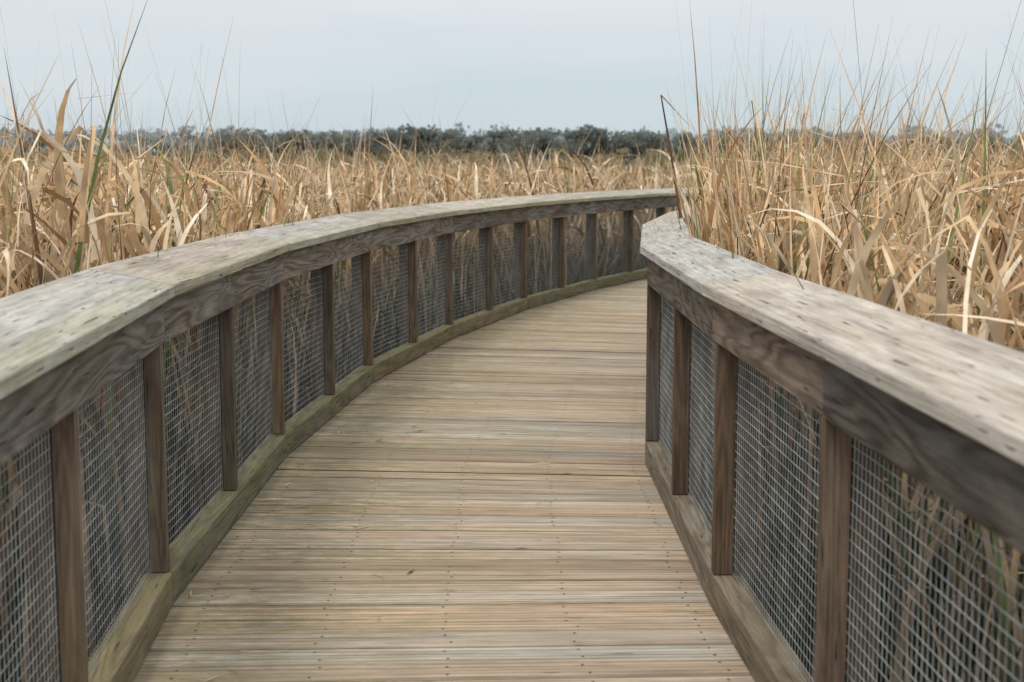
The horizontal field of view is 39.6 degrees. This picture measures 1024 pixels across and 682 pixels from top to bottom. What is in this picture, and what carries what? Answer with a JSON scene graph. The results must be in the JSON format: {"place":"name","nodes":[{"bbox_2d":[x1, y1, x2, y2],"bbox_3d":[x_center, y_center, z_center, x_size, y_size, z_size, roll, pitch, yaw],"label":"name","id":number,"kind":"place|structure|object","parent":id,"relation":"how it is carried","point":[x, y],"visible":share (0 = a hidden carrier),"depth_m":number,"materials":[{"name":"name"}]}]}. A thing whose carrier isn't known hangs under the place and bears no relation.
{"place":"outdoors","nodes":[
{"label":"outdoors","id":0,"kind":"place"},
{"bbox_2d":[133,278,754,681],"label":"boardwalk","id":1,"kind":"structure","parent":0,"point":[593,560],"depth_m":5.49,"materials":[{"name":"brown wood"}]},
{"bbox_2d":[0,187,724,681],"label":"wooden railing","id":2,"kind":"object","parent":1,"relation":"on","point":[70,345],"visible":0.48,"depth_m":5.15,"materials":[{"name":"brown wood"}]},
{"bbox_2d":[190,360,657,681],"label":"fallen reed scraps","id":3,"kind":"object","parent":1,"relation":"on","point":[370,525],"visible":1,"depth_m":5.78,"materials":[{"name":"brown plant"}]},
{"bbox_2d":[640,186,1023,681],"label":"wooden railing","id":4,"kind":"object","parent":1,"relation":"on","point":[937,409],"visible":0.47,"depth_m":3.32,"materials":[{"name":"brown wood"}]},
{"bbox_2d":[0,0,1023,163],"label":"sky","id":5,"kind":"structure","parent":0,"point":[557,64],"materials":[{"name":"white"}]},
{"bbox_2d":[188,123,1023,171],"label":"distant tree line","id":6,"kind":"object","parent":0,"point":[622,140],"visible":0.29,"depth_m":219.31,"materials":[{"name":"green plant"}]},
{"bbox_3d":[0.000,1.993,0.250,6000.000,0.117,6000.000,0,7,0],"label":"marsh ground","id":7,"kind":"structure","parent":0,"visible":0},
{"bbox_2d":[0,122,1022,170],"bbox_3d":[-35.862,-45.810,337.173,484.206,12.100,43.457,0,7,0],"label":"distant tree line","id":8,"kind":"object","parent":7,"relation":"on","point":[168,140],"visible":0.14,"depth_m":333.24,"materials":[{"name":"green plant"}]},
{"bbox_2d":[0,0,1023,681],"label":"marsh reeds","id":9,"kind":"object","parent":7,"relation":"on","point":[936,238],"visible":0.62,"depth_m":6.16,"materials":[{"name":"beige plant"}]},
{"bbox_2d":[4,145,1022,174],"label":"distant shrubs","id":10,"kind":"object","parent":7,"relation":"on","point":[513,154],"visible":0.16,"depth_m":186.78,"materials":[{"name":"green plant"}]}
]}

